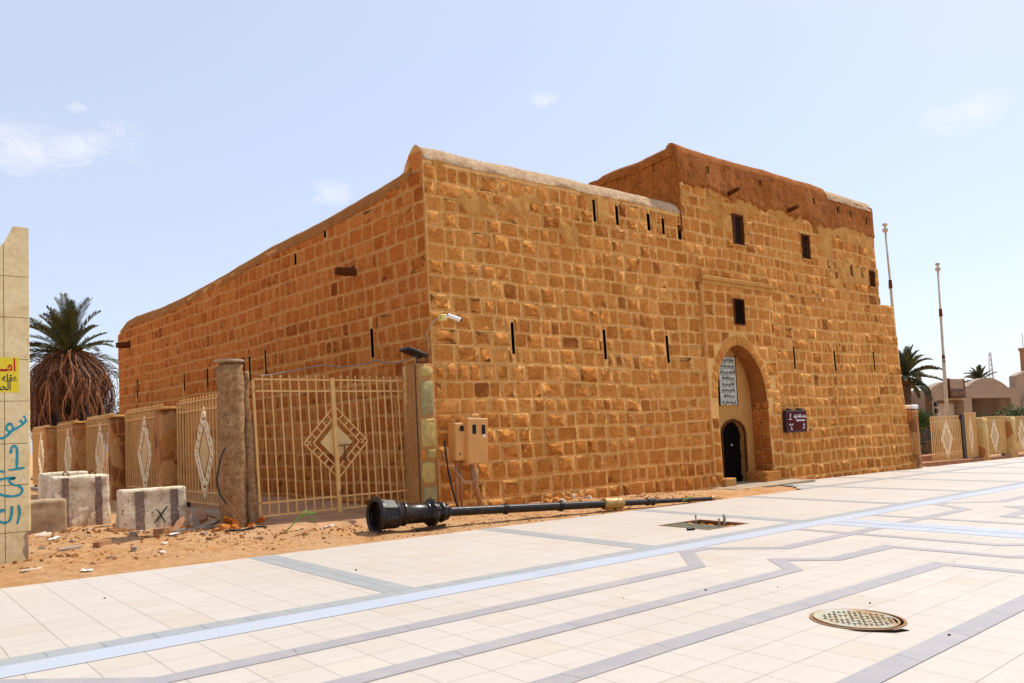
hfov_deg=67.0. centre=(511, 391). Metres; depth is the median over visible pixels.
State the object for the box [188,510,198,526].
broken slab
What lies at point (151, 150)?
sky
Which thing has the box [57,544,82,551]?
broken slab
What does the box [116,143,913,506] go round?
stone fort
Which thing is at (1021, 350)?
brick tower
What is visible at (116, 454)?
fence pillar
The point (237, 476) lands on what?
gate pillar
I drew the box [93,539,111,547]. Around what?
broken slab
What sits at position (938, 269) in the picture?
flagpole
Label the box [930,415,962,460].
barred fence
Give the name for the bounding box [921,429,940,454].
railing
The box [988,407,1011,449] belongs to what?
shrub
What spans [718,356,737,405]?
inscription panel
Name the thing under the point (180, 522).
broken slab
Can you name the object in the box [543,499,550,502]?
rubble stone
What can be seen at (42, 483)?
concrete barrier
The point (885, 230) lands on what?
flagpole
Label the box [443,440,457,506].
power cable
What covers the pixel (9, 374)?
notice
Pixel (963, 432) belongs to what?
steel post
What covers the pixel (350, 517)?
concrete path
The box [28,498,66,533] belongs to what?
concrete barrier
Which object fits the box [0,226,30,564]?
tiled wall
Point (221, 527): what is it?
rubble stone
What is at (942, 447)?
garden wall
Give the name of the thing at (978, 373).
date palm
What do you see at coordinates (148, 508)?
concrete barrier
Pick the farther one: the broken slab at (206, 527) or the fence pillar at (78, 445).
the fence pillar at (78, 445)
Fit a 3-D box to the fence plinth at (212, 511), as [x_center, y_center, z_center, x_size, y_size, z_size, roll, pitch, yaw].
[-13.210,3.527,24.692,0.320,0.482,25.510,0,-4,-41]
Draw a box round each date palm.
[29,292,118,467]
[898,344,942,409]
[963,364,996,382]
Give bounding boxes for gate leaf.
[251,374,341,517]
[334,375,408,508]
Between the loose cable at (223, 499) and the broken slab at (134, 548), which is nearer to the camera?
the broken slab at (134, 548)
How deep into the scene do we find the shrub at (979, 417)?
46.39 m
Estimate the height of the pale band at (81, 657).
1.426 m
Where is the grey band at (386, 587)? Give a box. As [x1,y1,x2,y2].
[0,461,1023,665]
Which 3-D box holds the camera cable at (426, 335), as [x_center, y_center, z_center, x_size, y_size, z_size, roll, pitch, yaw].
[-1.711,-1.136,16.382,0.516,0.930,0.185,-1,-3,-17]
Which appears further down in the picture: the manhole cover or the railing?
the manhole cover
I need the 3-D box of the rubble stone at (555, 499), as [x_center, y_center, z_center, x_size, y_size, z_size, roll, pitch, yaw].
[0.982,2.452,17.522,0.188,0.148,0.189,-4,-3,23]
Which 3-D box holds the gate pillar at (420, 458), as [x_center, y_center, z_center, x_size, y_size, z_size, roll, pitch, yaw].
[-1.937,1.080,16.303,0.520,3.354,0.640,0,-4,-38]
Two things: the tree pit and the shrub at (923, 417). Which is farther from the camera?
the shrub at (923, 417)
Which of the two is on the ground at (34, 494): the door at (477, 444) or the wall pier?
the wall pier
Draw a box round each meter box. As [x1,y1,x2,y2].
[447,423,464,505]
[461,416,487,505]
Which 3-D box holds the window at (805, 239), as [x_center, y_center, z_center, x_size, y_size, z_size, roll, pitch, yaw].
[9.957,-4.908,26.373,0.620,0.930,0.247,0,-4,-38]
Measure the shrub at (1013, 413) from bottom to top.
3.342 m
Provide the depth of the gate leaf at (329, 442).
14.88 m
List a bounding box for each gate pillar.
[213,359,265,527]
[402,363,438,502]
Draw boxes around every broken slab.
[20,567,41,571]
[38,532,51,536]
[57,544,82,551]
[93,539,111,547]
[129,531,137,536]
[130,545,137,551]
[153,526,171,534]
[172,514,185,531]
[184,525,213,530]
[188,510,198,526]
[194,509,207,522]
[197,519,219,526]
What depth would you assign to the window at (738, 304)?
23.41 m
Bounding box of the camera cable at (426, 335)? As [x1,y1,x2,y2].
[419,317,440,359]
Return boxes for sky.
[0,0,1023,453]
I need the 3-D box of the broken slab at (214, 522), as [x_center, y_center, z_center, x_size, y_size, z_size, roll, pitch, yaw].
[-5.514,2.415,14.050,0.122,0.050,0.730,3,5,14]
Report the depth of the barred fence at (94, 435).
24.77 m
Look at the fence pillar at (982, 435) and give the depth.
37.23 m
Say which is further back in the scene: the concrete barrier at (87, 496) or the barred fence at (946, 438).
the barred fence at (946, 438)
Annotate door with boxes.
[455,424,464,458]
[468,419,487,462]
[720,419,748,481]
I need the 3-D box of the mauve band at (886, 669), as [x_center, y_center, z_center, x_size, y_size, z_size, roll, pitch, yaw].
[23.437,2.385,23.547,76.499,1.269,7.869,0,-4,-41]
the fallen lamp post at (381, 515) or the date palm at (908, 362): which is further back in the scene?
the date palm at (908, 362)
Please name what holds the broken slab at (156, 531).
on the sand ground at (11, 575)
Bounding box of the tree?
[101,377,118,439]
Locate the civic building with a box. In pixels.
[911,371,1023,440]
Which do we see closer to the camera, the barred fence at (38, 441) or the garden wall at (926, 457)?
the barred fence at (38, 441)
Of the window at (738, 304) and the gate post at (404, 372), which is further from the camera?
the window at (738, 304)
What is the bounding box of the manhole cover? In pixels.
[809,609,908,631]
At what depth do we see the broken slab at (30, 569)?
10.20 m
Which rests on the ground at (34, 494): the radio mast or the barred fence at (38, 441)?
the radio mast
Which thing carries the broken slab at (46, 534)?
on the sand ground at (11, 575)
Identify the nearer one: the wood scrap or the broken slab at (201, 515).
the wood scrap
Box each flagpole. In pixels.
[882,223,899,363]
[935,262,950,445]
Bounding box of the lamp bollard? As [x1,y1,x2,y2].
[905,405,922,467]
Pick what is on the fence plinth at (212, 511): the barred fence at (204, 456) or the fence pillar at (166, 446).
the barred fence at (204, 456)
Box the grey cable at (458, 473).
[442,454,477,483]
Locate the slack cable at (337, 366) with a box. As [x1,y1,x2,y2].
[258,355,414,376]
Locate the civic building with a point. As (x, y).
(988, 396)
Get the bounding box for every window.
[472,424,475,433]
[731,213,746,247]
[732,298,745,325]
[800,233,812,261]
[868,270,876,288]
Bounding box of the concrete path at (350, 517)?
[217,507,366,530]
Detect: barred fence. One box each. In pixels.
[32,425,48,486]
[57,419,77,471]
[86,413,113,473]
[125,403,165,488]
[176,394,218,506]
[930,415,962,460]
[963,412,978,457]
[981,416,1006,455]
[1014,416,1023,453]
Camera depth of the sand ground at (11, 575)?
12.52 m
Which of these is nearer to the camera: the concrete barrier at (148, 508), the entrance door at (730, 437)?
the concrete barrier at (148, 508)
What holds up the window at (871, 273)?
in the stone fort
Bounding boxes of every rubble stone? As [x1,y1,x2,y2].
[218,524,230,530]
[230,524,238,528]
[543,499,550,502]
[552,497,560,501]
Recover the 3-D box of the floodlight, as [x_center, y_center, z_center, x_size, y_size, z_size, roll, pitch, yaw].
[-2.055,-0.746,16.227,0.488,0.345,0.420,0,-4,-38]
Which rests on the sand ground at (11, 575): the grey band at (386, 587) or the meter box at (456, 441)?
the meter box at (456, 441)
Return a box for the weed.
[285,509,317,531]
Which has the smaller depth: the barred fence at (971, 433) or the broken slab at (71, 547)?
the broken slab at (71, 547)
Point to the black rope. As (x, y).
(246, 528)
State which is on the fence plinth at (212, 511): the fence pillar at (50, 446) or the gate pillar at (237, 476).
the fence pillar at (50, 446)
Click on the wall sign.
(794, 420)
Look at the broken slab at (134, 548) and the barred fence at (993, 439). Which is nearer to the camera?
the broken slab at (134, 548)
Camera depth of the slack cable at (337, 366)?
15.41 m
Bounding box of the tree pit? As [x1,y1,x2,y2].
[658,514,748,529]
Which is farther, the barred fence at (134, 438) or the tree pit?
the barred fence at (134, 438)
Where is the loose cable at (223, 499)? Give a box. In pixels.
[216,447,226,504]
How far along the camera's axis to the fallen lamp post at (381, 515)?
13.99 m
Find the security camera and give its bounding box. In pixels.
[438,314,461,321]
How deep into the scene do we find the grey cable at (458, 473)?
16.20 m
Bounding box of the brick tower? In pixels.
[1018,335,1023,370]
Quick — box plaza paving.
[0,457,1023,682]
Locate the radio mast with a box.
[988,352,993,377]
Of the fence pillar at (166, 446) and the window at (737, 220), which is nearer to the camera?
the fence pillar at (166, 446)
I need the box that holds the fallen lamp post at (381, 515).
[366,496,722,533]
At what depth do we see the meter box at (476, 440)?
16.43 m
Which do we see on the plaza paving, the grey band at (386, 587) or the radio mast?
the grey band at (386, 587)
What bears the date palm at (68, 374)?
on the ground at (34, 494)
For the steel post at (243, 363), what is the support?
on the concrete path at (350, 517)
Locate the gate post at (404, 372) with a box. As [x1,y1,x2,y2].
[403,366,407,416]
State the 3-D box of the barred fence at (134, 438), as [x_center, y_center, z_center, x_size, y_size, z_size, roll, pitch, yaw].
[-9.918,1.683,20.898,0.100,2.570,3.665,0,-4,-41]
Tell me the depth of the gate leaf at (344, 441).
15.69 m
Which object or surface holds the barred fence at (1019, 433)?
on the fence plinth at (942, 463)
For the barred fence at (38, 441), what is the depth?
32.29 m
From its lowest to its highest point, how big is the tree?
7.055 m
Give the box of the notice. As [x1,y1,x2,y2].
[0,357,18,391]
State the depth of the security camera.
16.51 m
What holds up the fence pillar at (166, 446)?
on the sand ground at (11, 575)
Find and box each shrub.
[917,408,941,454]
[951,411,1000,453]
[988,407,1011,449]
[1005,403,1023,441]
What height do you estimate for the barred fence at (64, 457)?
2.570 m
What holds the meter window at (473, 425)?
in the meter box at (476, 440)
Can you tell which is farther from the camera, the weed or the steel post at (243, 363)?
the steel post at (243, 363)
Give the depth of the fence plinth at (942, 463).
35.53 m
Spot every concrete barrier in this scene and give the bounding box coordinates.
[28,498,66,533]
[38,471,86,498]
[46,470,110,527]
[116,486,187,529]
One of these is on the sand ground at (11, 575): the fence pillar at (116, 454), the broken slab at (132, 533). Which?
the broken slab at (132, 533)
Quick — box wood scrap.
[415,524,445,531]
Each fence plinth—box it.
[31,485,268,519]
[922,453,1023,466]
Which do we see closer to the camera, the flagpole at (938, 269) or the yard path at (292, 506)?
the yard path at (292, 506)
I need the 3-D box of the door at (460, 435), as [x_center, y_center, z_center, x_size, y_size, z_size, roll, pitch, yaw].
[-1.080,1.044,16.310,0.254,0.740,0.011,0,-4,-38]
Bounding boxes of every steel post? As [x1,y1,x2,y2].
[241,357,244,370]
[959,414,967,458]
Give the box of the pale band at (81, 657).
[0,484,1023,677]
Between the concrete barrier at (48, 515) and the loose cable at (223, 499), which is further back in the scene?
the concrete barrier at (48, 515)
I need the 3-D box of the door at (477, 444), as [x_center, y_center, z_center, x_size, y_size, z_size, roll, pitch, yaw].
[-0.722,1.049,16.480,0.540,0.958,0.011,0,-4,-38]
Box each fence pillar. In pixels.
[43,426,61,472]
[70,421,91,470]
[106,415,132,500]
[153,406,185,486]
[973,418,989,460]
[1000,416,1016,457]
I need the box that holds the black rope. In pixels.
[225,525,266,531]
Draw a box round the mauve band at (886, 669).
[0,495,1023,682]
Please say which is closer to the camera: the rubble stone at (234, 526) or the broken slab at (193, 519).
the rubble stone at (234, 526)
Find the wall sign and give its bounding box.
[783,408,806,432]
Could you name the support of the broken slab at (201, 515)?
on the sand ground at (11, 575)
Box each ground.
[0,466,923,588]
[30,439,1023,499]
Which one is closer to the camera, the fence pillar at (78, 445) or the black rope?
the black rope
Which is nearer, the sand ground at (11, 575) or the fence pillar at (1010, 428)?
the sand ground at (11, 575)
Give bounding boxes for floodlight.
[399,347,428,363]
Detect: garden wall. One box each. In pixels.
[921,439,960,453]
[921,451,972,461]
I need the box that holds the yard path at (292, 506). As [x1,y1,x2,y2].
[133,485,365,517]

